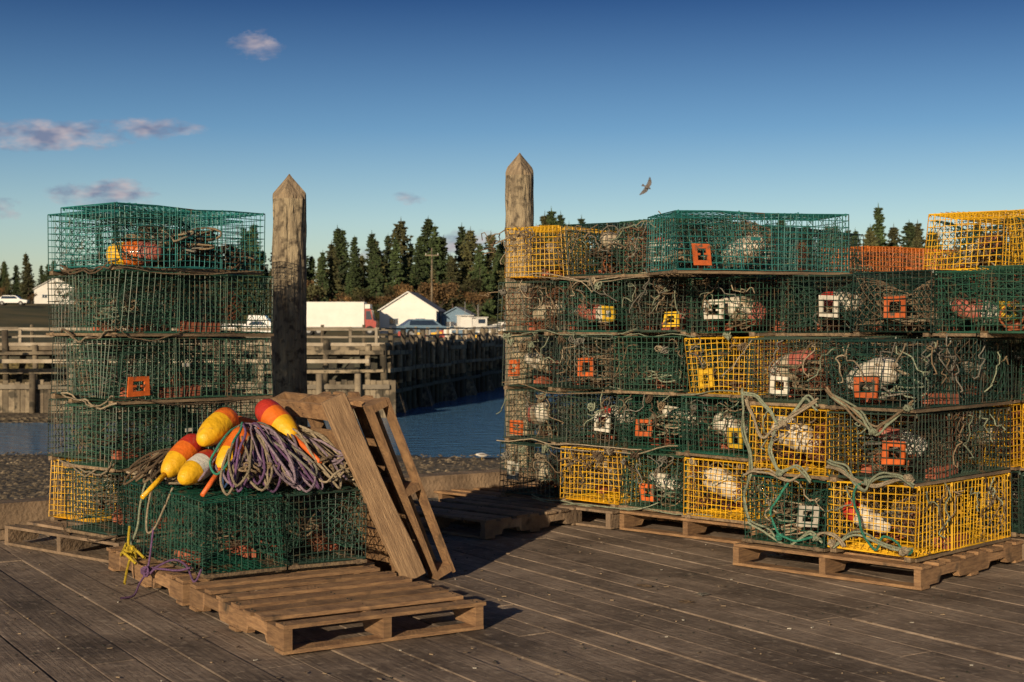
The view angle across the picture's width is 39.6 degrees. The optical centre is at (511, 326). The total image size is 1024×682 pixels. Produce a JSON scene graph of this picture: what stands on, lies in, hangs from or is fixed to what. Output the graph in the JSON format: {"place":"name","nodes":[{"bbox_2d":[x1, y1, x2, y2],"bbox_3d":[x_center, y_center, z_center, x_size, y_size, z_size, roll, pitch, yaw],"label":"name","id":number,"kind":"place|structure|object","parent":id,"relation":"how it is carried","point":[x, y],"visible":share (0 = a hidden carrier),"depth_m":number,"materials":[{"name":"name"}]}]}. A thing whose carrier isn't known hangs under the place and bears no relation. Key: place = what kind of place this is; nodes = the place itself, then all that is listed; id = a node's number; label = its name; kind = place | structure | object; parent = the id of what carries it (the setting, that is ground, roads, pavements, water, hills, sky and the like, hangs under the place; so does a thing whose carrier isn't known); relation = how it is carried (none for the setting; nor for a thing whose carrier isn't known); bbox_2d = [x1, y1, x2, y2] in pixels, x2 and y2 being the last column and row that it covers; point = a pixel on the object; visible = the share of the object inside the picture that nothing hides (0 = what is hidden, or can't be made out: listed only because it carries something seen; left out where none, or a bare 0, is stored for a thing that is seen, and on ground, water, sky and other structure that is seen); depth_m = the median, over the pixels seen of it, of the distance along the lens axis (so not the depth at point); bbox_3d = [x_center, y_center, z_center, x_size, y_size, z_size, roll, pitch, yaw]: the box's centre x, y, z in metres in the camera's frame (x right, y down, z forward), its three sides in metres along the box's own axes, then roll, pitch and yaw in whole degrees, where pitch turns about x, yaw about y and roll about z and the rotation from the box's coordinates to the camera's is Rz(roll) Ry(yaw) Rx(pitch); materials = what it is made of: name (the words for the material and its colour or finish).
{"place":"outdoors","nodes":[
{"label":"outdoors","id":0,"kind":"place"},
{"bbox_2d":[0,303,1021,530],"bbox_3d":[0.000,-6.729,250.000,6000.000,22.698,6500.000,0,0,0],"label":"ground","id":1,"kind":"structure","parent":0,"point":[26,315],"depth_m":67.63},
{"bbox_2d":[33,278,74,303],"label":"white cottage","id":2,"kind":"structure","parent":1,"relation":"on","point":[41,293],"depth_m":250.71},
{"bbox_2d":[0,339,395,417],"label":"timber bulkhead","id":3,"kind":"object","parent":1,"relation":"on","point":[31,395],"visible":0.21,"depth_m":64.00,"materials":[{"name":"wood"}]},
{"bbox_2d":[271,174,307,514],"bbox_3d":[-1.737,1.815,11.100,0.296,6.009,0.297,0,0,0],"label":"wooden piling","id":4,"kind":"object","parent":1,"relation":"on","point":[289,270],"visible":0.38,"depth_m":10.99,"materials":[{"name":"brown wood"}]},
{"bbox_2d":[0,451,619,503],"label":"beach stones","id":5,"kind":"object","parent":1,"relation":"on","point":[46,473],"visible":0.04,"depth_m":40.27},
{"bbox_2d":[306,302,377,334],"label":"box truck","id":6,"kind":"object","parent":1,"relation":"on","point":[344,314],"visible":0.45,"depth_m":125.00,"materials":[{"name":"white metal"}]},
{"bbox_2d":[377,291,446,333],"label":"white boathouse","id":7,"kind":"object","parent":1,"relation":"on","point":[401,309],"visible":0.72,"depth_m":129.89,"materials":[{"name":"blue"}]},
{"bbox_2d":[396,319,453,334],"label":"parked car","id":8,"kind":"object","parent":1,"relation":"on","point":[420,323],"visible":0.39,"depth_m":118.59,"materials":[{"name":"blue"}]},
{"bbox_2d":[0,273,862,321],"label":"distant autumn trees","id":9,"kind":"object","parent":1,"relation":"on","point":[446,291],"visible":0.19,"depth_m":200.31,"materials":[{"name":"brown plant"}]},
{"bbox_2d":[0,204,1019,320],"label":"distant spruce forest","id":10,"kind":"object","parent":1,"relation":"on","point":[376,272],"visible":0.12,"depth_m":234.51,"materials":[{"name":"green plant"}]},
{"bbox_2d":[504,153,534,467],"bbox_3d":[0.069,1.665,12.197,0.273,6.309,0.269,0,0,0],"label":"wooden piling","id":11,"kind":"object","parent":1,"relation":"on","point":[519,193],"visible":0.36,"depth_m":12.10,"materials":[{"name":"brown wood"}]},
{"bbox_2d":[0,371,1022,456],"bbox_3d":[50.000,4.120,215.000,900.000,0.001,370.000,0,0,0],"label":"water","id":12,"kind":"structure","parent":0,"point":[468,425],"depth_m":56.24,"materials":[{"name":"blue liquid"}]},
{"bbox_2d":[0,327,387,383],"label":"wharf","id":13,"kind":"structure","parent":12,"relation":"in","point":[340,372],"depth_m":66.39,"materials":[{"name":"wood"}]},
{"bbox_2d":[0,325,387,342],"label":"wharf rear railing","id":14,"kind":"object","parent":13,"relation":"on","point":[33,330],"visible":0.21,"depth_m":71.90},
{"bbox_2d":[355,326,495,409],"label":"wharf","id":15,"kind":"structure","parent":12,"relation":"in","point":[450,353],"depth_m":76.05,"materials":[{"name":"wood"}]},
{"bbox_2d":[488,327,556,388],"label":"wharf","id":16,"kind":"structure","parent":12,"relation":"in","point":[497,354],"depth_m":95.46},
{"bbox_2d":[0,0,1023,295],"label":"sky","id":17,"kind":"structure","parent":0,"point":[384,113],"materials":[{"name":"blue"}]},
{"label":"lobster trap","id":18,"kind":"object","parent":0,"visible":0},
{"bbox_2d":[822,245,959,291],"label":"lobster trap","id":19,"kind":"object","parent":18,"relation":"on","point":[886,251],"visible":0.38,"depth_m":12.56,"materials":[{"name":"orange metal"}]},
{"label":"lobster trap","id":20,"kind":"object","parent":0,"visible":0},
{"bbox_2d":[728,338,825,386],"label":"lobster trap","id":21,"kind":"object","parent":20,"relation":"on","point":[755,351],"visible":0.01,"depth_m":10.89,"materials":[{"name":"green metal"}]},
{"bbox_2d":[723,281,854,329],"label":"lobster trap","id":22,"kind":"object","parent":21,"relation":"on","point":[773,299],"visible":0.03,"depth_m":10.88,"materials":[{"name":"green metal"}]},
{"bbox_2d":[722,227,863,272],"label":"lobster trap","id":23,"kind":"object","parent":22,"relation":"on","point":[801,266],"visible":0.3,"depth_m":10.98,"materials":[{"name":"green metal"}]},
{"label":"dock support piles","id":24,"kind":"object","parent":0,"visible":0},
{"bbox_2d":[0,478,1023,681],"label":"dock deck","id":25,"kind":"structure","parent":24,"relation":"on","point":[986,623],"depth_m":6.78,"materials":[{"name":"brown wood"}]},
{"bbox_2d":[5,517,279,562],"bbox_3d":[-2.404,1.351,9.339,1.258,0.131,1.301,0,0,39],"label":"wooden pallet","id":26,"kind":"object","parent":25,"relation":"on","point":[16,535],"visible":0.2,"depth_m":8.96,"materials":[{"name":"brown wood"}]},
{"bbox_2d":[49,458,227,522],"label":"lobster trap","id":27,"kind":"object","parent":26,"relation":"on","point":[57,516],"visible":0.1,"depth_m":9.38,"materials":[{"name":"yellow metal"}]},
{"bbox_2d":[44,397,239,459],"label":"lobster trap","id":28,"kind":"object","parent":27,"relation":"on","point":[57,456],"visible":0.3,"depth_m":9.38,"materials":[{"name":"green metal"}]},
{"bbox_2d":[47,336,245,397],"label":"lobster trap","id":29,"kind":"object","parent":28,"relation":"on","point":[106,392],"visible":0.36,"depth_m":9.42,"materials":[{"name":"green metal"}]},
{"bbox_2d":[45,274,240,335],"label":"lobster trap","id":30,"kind":"object","parent":29,"relation":"on","point":[66,325],"visible":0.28,"depth_m":9.43,"materials":[{"name":"green metal"}]},
{"bbox_2d":[46,211,240,278],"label":"lobster trap","id":31,"kind":"object","parent":30,"relation":"on","point":[54,271],"visible":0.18,"depth_m":9.41,"materials":[{"name":"teal metal"}]},
{"bbox_2d":[64,466,269,539],"bbox_3d":[-2.184,1.071,9.124,0.589,0.414,1.226,0,0,40],"label":"lobster trap","id":32,"kind":"object","parent":26,"relation":"on","point":[113,522],"visible":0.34,"depth_m":8.78,"materials":[{"name":"green metal"}]},
{"bbox_2d":[62,398,269,471],"bbox_3d":[-2.191,0.669,9.122,0.592,0.409,1.232,0,0,40],"label":"lobster trap","id":33,"kind":"object","parent":32,"relation":"on","point":[126,457],"visible":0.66,"depth_m":8.84,"materials":[{"name":"green metal"}]},
{"bbox_2d":[64,337,274,404],"bbox_3d":[-2.173,0.271,9.117,0.612,0.411,1.232,-1,-1,41],"label":"lobster trap","id":34,"kind":"object","parent":33,"relation":"on","point":[145,389],"visible":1,"depth_m":8.93,"materials":[{"name":"green metal"}]},
{"bbox_2d":[66,269,273,337],"bbox_3d":[-2.170,-0.138,9.132,0.577,0.414,1.209,0,0,40],"label":"lobster trap","id":35,"kind":"object","parent":34,"relation":"on","point":[153,328],"visible":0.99,"depth_m":8.98,"materials":[{"name":"green metal"}]},
{"bbox_2d":[60,202,263,274],"bbox_3d":[-2.225,-0.540,9.142,0.565,0.407,1.217,-1,0,37],"label":"lobster trap","id":36,"kind":"object","parent":35,"relation":"on","point":[143,212],"visible":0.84,"depth_m":8.88,"materials":[{"name":"teal metal"}]},
{"bbox_2d":[106,241,162,264],"bbox_3d":[-2.336,-0.448,8.820,0.346,0.161,0.164,0,0,0],"label":"lobster buoy","id":37,"kind":"object","parent":36,"relation":"on","point":[146,248],"visible":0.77,"depth_m":8.76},
{"bbox_2d":[109,225,257,270],"bbox_3d":[-2.067,-0.497,9.232,0.598,0.294,0.904,0,0,32],"label":"old rope heap","id":38,"kind":"object","parent":36,"relation":"on","point":[197,250],"visible":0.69,"depth_m":9.07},
{"bbox_2d":[120,527,202,598],"bbox_3d":[-1.856,1.252,7.350,0.268,0.330,0.681,0,0,-35],"label":"purple rope knot","id":39,"kind":"object","parent":25,"relation":"on","point":[147,570],"visible":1,"depth_m":7.48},
{"bbox_2d":[106,540,374,605],"bbox_3d":[-1.556,1.351,8.032,1.100,0.131,1.305,0,0,-32],"label":"wooden pallet","id":40,"kind":"object","parent":25,"relation":"on","point":[177,585],"visible":0.3,"depth_m":7.58,"materials":[{"name":"brown wood"}]},
{"bbox_2d":[121,479,285,579],"bbox_3d":[-1.712,1.082,7.824,0.486,0.409,1.269,0,0,-34],"label":"lobster trap","id":41,"kind":"object","parent":40,"relation":"on","point":[194,549],"visible":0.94,"depth_m":7.57,"materials":[{"name":"green metal"}]},
{"bbox_2d":[208,483,366,569],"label":"lobster trap","id":42,"kind":"object","parent":40,"relation":"on","point":[316,542],"visible":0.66,"depth_m":7.72,"materials":[{"name":"green metal"}]},
{"bbox_2d":[123,422,357,495],"bbox_3d":[-1.483,0.699,7.882,1.323,0.365,0.960,0,0,30],"label":"rope pile","id":43,"kind":"object","parent":42,"relation":"on","point":[277,459],"visible":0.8,"depth_m":7.58,"materials":[{"name":"fabric"}]},
{"bbox_2d":[140,433,204,498],"bbox_3d":[-1.820,0.744,7.618,0.142,0.319,0.472,0,0,29],"label":"lobster buoy","id":44,"kind":"object","parent":43,"relation":"on","point":[183,450],"visible":0.79,"depth_m":7.60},
{"bbox_2d":[177,449,216,484],"bbox_3d":[-1.657,0.742,7.492,0.135,0.174,0.291,0,0,24],"label":"lobster buoy","id":45,"kind":"object","parent":43,"relation":"on","point":[192,469],"visible":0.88,"depth_m":7.42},
{"bbox_2d":[196,407,238,446],"bbox_3d":[-1.607,0.546,7.728,0.150,0.206,0.296,0,0,25],"label":"lobster buoy","id":46,"kind":"object","parent":43,"relation":"on","point":[216,426],"visible":0.9,"depth_m":7.66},
{"bbox_2d":[200,427,253,496],"bbox_3d":[-1.518,0.711,7.538,0.143,0.341,0.443,0,0,23],"label":"lobster buoy","id":47,"kind":"object","parent":43,"relation":"on","point":[225,446],"visible":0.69,"depth_m":7.52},
{"bbox_2d":[255,399,321,463],"bbox_3d":[-1.222,0.571,7.804,0.570,0.332,0.149,0,0,44],"label":"lobster buoy","id":48,"kind":"object","parent":43,"relation":"on","point":[276,416],"visible":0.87,"depth_m":7.81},
{"bbox_2d":[0,464,603,539],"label":"dock edge curb","id":49,"kind":"structure","parent":25,"relation":"on","point":[19,511],"depth_m":11.07,"materials":[{"name":"brown wood"}]},
{"bbox_2d":[271,392,397,575],"bbox_3d":[-0.957,0.899,8.110,0.104,1.100,0.834,-30,15,-29],"label":"leaning wooden pallet","id":50,"kind":"object","parent":25,"relation":"on","point":[309,407],"visible":0.31,"depth_m":8.03,"materials":[{"name":"wood"}]},
{"bbox_2d":[189,565,485,654],"bbox_3d":[-0.872,1.351,6.895,1.035,0.131,1.202,0,0,-32],"label":"wooden pallet","id":51,"kind":"object","parent":25,"relation":"on","point":[372,599],"visible":1,"depth_m":6.69,"materials":[{"name":"brown wood"}]},
{"bbox_2d":[318,391,454,579],"bbox_3d":[-0.769,0.897,8.204,0.126,1.093,0.853,-27,14,-29],"label":"leaning wooden pallet","id":52,"kind":"object","parent":25,"relation":"on","point":[400,488],"visible":0.56,"depth_m":7.92,"materials":[{"name":"brown wood"}]},
{"bbox_2d":[321,392,425,579],"bbox_3d":[-0.748,0.883,7.720,0.151,1.131,0.046,-30,15,-28],"label":"leaning plank","id":53,"kind":"object","parent":52,"relation":"attached to","point":[395,537],"visible":0.97,"depth_m":7.70,"materials":[{"name":"wood"}]},
{"bbox_2d":[413,482,572,501],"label":"wooden pallet","id":54,"kind":"object","parent":25,"relation":"on","point":[483,491],"visible":0.2,"depth_m":11.14,"materials":[{"name":"brown wood"}]},
{"bbox_2d":[414,495,581,538],"bbox_3d":[-0.226,1.352,10.175,1.093,0.128,1.000,0,0,43],"label":"wooden pallet","id":55,"kind":"object","parent":25,"relation":"on","point":[491,516],"visible":0.85,"depth_m":9.92,"materials":[{"name":"brown wood"}]},
{"bbox_2d":[1,513,1021,681],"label":"deck debris","id":56,"kind":"object","parent":25,"relation":"on","point":[689,601],"visible":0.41,"depth_m":7.05,"materials":[{"name":"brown wood"}]},
{"bbox_2d":[496,491,658,528],"bbox_3d":[0.700,1.351,10.753,1.166,0.129,1.256,0,0,43],"label":"wooden pallet","id":57,"kind":"object","parent":25,"relation":"on","point":[612,519],"visible":0.28,"depth_m":10.23,"materials":[{"name":"brown wood"}]},
{"bbox_2d":[499,438,649,500],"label":"lobster trap","id":58,"kind":"object","parent":57,"relation":"on","point":[550,482],"visible":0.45,"depth_m":10.71,"materials":[{"name":"green metal"}]},
{"bbox_2d":[502,387,640,445],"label":"lobster trap","id":59,"kind":"object","parent":58,"relation":"on","point":[542,414],"visible":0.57,"depth_m":10.71,"materials":[{"name":"green metal"}]},
{"bbox_2d":[501,335,654,389],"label":"lobster trap","id":60,"kind":"object","parent":59,"relation":"on","point":[540,366],"visible":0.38,"depth_m":10.74,"materials":[{"name":"green metal"}]},
{"bbox_2d":[496,281,650,334],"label":"lobster trap","id":61,"kind":"object","parent":60,"relation":"on","point":[546,316],"visible":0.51,"depth_m":10.67,"materials":[{"name":"green metal"}]},
{"bbox_2d":[505,226,650,280],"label":"lobster trap","id":62,"kind":"object","parent":61,"relation":"on","point":[550,251],"visible":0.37,"depth_m":10.76,"materials":[{"name":"yellow metal"}]},
{"bbox_2d":[560,439,711,507],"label":"lobster trap","id":63,"kind":"object","parent":57,"relation":"on","point":[610,470],"visible":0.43,"depth_m":10.33,"materials":[{"name":"yellow metal"}]},
{"bbox_2d":[559,390,715,450],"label":"lobster trap","id":64,"kind":"object","parent":63,"relation":"on","point":[608,431],"visible":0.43,"depth_m":10.28,"materials":[{"name":"green metal"}]},
{"bbox_2d":[57,214,1009,544],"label":"trap bridle ropes","id":65,"kind":"object","parent":64,"relation":"on","point":[591,406],"visible":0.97,"depth_m":9.66,"materials":[{"name":"fabric"}]},
{"bbox_2d":[554,335,706,393],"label":"lobster trap","id":66,"kind":"object","parent":64,"relation":"on","point":[604,376],"visible":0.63,"depth_m":10.27,"materials":[{"name":"green metal"}]},
{"bbox_2d":[559,277,715,335],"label":"lobster trap","id":67,"kind":"object","parent":66,"relation":"on","point":[603,318],"visible":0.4,"depth_m":10.31,"materials":[{"name":"green metal"}]},
{"bbox_2d":[562,220,717,278],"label":"lobster trap","id":68,"kind":"object","parent":67,"relation":"on","point":[610,240],"visible":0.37,"depth_m":10.33,"materials":[{"name":"green metal"}]},
{"bbox_2d":[619,501,842,543],"bbox_3d":[1.584,1.351,9.988,1.165,0.131,1.250,0,0,43],"label":"wooden pallet","id":69,"kind":"object","parent":25,"relation":"on","point":[631,519],"visible":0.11,"depth_m":9.64,"materials":[{"name":"brown wood"}]},
{"bbox_2d":[619,446,774,514],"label":"lobster trap","id":70,"kind":"object","parent":69,"relation":"on","point":[661,499],"visible":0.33,"depth_m":9.92,"materials":[{"name":"green metal"}]},
{"bbox_2d":[619,394,772,454],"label":"lobster trap","id":71,"kind":"object","parent":70,"relation":"on","point":[667,441],"visible":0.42,"depth_m":9.94,"materials":[{"name":"green metal"}]},
{"bbox_2d":[613,335,771,395],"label":"lobster trap","id":72,"kind":"object","parent":71,"relation":"on","point":[672,383],"visible":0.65,"depth_m":9.91,"materials":[{"name":"green metal"}]},
{"bbox_2d":[625,277,781,335],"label":"lobster trap","id":73,"kind":"object","parent":72,"relation":"on","point":[668,325],"visible":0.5,"depth_m":9.95,"materials":[{"name":"green metal"}]},
{"bbox_2d":[617,218,778,278],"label":"lobster trap","id":74,"kind":"object","parent":73,"relation":"on","point":[645,271],"visible":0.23,"depth_m":9.96,"materials":[{"name":"green metal"}]},
{"bbox_2d":[681,453,847,524],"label":"lobster trap","id":75,"kind":"object","parent":69,"relation":"on","point":[729,504],"visible":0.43,"depth_m":9.45,"materials":[{"name":"yellow metal"}]},
{"bbox_2d":[679,393,847,461],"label":"lobster trap","id":76,"kind":"object","parent":75,"relation":"on","point":[733,441],"visible":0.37,"depth_m":9.45,"materials":[{"name":"green metal"}]},
{"bbox_2d":[684,336,848,397],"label":"lobster trap","id":77,"kind":"object","parent":76,"relation":"on","point":[733,386],"visible":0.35,"depth_m":9.53,"materials":[{"name":"yellow metal"}]},
{"bbox_2d":[688,275,847,335],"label":"lobster trap","id":78,"kind":"object","parent":77,"relation":"on","point":[754,312],"visible":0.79,"depth_m":9.55,"materials":[{"name":"green metal"}]},
{"bbox_2d":[647,210,848,276],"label":"lobster trap","id":79,"kind":"object","parent":78,"relation":"on","point":[744,249],"visible":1,"depth_m":9.24,"materials":[{"name":"teal metal"}]},
{"bbox_2d":[733,530,1022,590],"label":"wooden pallet","id":80,"kind":"object","parent":25,"relation":"on","point":[968,562],"visible":0.44,"depth_m":8.07,"materials":[{"name":"brown wood"}]},
{"bbox_2d":[742,474,923,551],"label":"lobster trap","id":81,"kind":"object","parent":80,"relation":"on","point":[807,519],"visible":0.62,"depth_m":8.36,"materials":[{"name":"green metal"}]},
{"bbox_2d":[748,400,924,479],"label":"lobster trap","id":82,"kind":"object","parent":81,"relation":"on","point":[808,450],"visible":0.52,"depth_m":8.34,"materials":[{"name":"yellow metal"}]},
{"bbox_2d":[746,335,923,408],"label":"lobster trap","id":83,"kind":"object","parent":82,"relation":"on","point":[785,371],"visible":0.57,"depth_m":8.38,"materials":[{"name":"green metal"}]},
{"bbox_2d":[827,472,1010,561],"bbox_3d":[2.408,1.077,8.303,0.614,0.408,1.231,1,0,43],"label":"lobster trap","id":84,"kind":"object","parent":80,"relation":"on","point":[917,534],"visible":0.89,"depth_m":8.07,"materials":[{"name":"yellow metal"}]},
{"bbox_2d":[824,405,1010,486],"bbox_3d":[2.405,0.678,8.317,0.613,0.412,1.218,-1,-1,43],"label":"lobster trap","id":85,"kind":"object","parent":84,"relation":"on","point":[904,444],"visible":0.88,"depth_m":8.09,"materials":[{"name":"green metal"}]},
{"bbox_2d":[740,388,917,555],"bbox_3d":[1.766,0.812,8.038,1.120,0.935,0.073,0,0,43],"label":"thick bridle rope","id":86,"kind":"object","parent":85,"relation":"hanging from","point":[866,484],"visible":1,"depth_m":8.08,"materials":[{"name":"fabric"}]},
{"bbox_2d":[822,338,1012,412],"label":"lobster trap","id":87,"kind":"object","parent":85,"relation":"on","point":[871,375],"visible":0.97,"depth_m":8.04,"materials":[{"name":"green metal"}]},
{"bbox_2d":[893,517,1023,559],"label":"wooden pallet","id":88,"kind":"object","parent":25,"relation":"on","point":[1018,538],"visible":0.03,"depth_m":8.85,"materials":[{"name":"brown wood"}]},
{"bbox_2d":[878,474,1013,523],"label":"lobster trap","id":89,"kind":"object","parent":88,"relation":"on","point":[937,499],"visible":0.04,"depth_m":9.27,"materials":[{"name":"green metal"}]},
{"bbox_2d":[851,411,1003,458],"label":"lobster trap","id":90,"kind":"object","parent":89,"relation":"on","point":[919,431],"visible":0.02,"depth_m":9.31,"materials":[{"name":"green metal"}]},
{"bbox_2d":[853,337,1016,391],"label":"lobster trap","id":91,"kind":"object","parent":90,"relation":"on","point":[937,351],"visible":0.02,"depth_m":9.40,"materials":[{"name":"green metal"}]},
{"bbox_2d":[775,273,933,336],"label":"lobster trap","id":92,"kind":"object","parent":91,"relation":"on","point":[834,309],"visible":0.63,"depth_m":9.20,"materials":[{"name":"green metal"}]},
{"bbox_2d":[851,271,1002,337],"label":"lobster trap","id":93,"kind":"object","parent":91,"relation":"on","point":[905,322],"visible":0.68,"depth_m":8.83,"materials":[{"name":"green metal"}]},
{"bbox_2d":[935,460,1023,536],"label":"lobster trap","id":94,"kind":"object","parent":88,"relation":"on","point":[1014,495],"visible":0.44,"depth_m":8.87,"materials":[{"name":"green metal"}]},
{"bbox_2d":[934,396,1023,469],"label":"lobster trap","id":95,"kind":"object","parent":94,"relation":"on","point":[1015,436],"visible":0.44,"depth_m":8.86,"materials":[{"name":"yellow metal"}]},
{"bbox_2d":[930,337,1023,402],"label":"lobster trap","id":96,"kind":"object","parent":95,"relation":"on","point":[1016,393],"visible":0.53,"depth_m":8.94,"materials":[{"name":"green metal"}]},
{"bbox_2d":[934,266,1023,337],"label":"lobster trap","id":97,"kind":"object","parent":96,"relation":"on","point":[962,309],"visible":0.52,"depth_m":8.48,"materials":[{"name":"green metal"}]},
{"bbox_2d":[941,278,1018,330],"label":"lobster trap","id":98,"kind":"object","parent":96,"relation":"on","point":[970,292],"depth_m":9.84,"materials":[{"name":"green metal"}]},
{"bbox_2d":[921,208,1023,272],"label":"lobster trap","id":99,"kind":"object","parent":98,"relation":"on","point":[982,249],"visible":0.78,"depth_m":9.31,"materials":[{"name":"yellow metal"}]},
{"bbox_2d":[1020,472,1023,536],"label":"lobster trap","id":100,"kind":"object","parent":88,"relation":"on","point":[1021,534],"visible":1,"depth_m":8.62,"materials":[{"name":"green metal"}]},
{"bbox_2d":[1019,404,1023,470],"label":"lobster trap","id":101,"kind":"object","parent":100,"relation":"on","point":[1020,461],"visible":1,"depth_m":8.61,"materials":[{"name":"yellow metal"}]},
{"bbox_2d":[1022,337,1023,400],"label":"lobster trap","id":102,"kind":"object","parent":101,"relation":"on","point":[1023,364],"visible":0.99,"depth_m":8.60,"materials":[{"name":"green metal"}]},
{"bbox_2d":[972,266,1023,337],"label":"lobster trap","id":103,"kind":"object","parent":102,"relation":"on","point":[1018,313],"visible":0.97,"depth_m":8.09,"materials":[{"name":"green metal"}]},
{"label":"lobster trap","id":104,"kind":"object","parent":102,"relation":"on","visible":0},
{"bbox_2d":[1007,207,1023,266],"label":"lobster trap","id":105,"kind":"object","parent":104,"relation":"on","point":[1019,256],"visible":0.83,"depth_m":8.95,"materials":[{"name":"yellow metal"}]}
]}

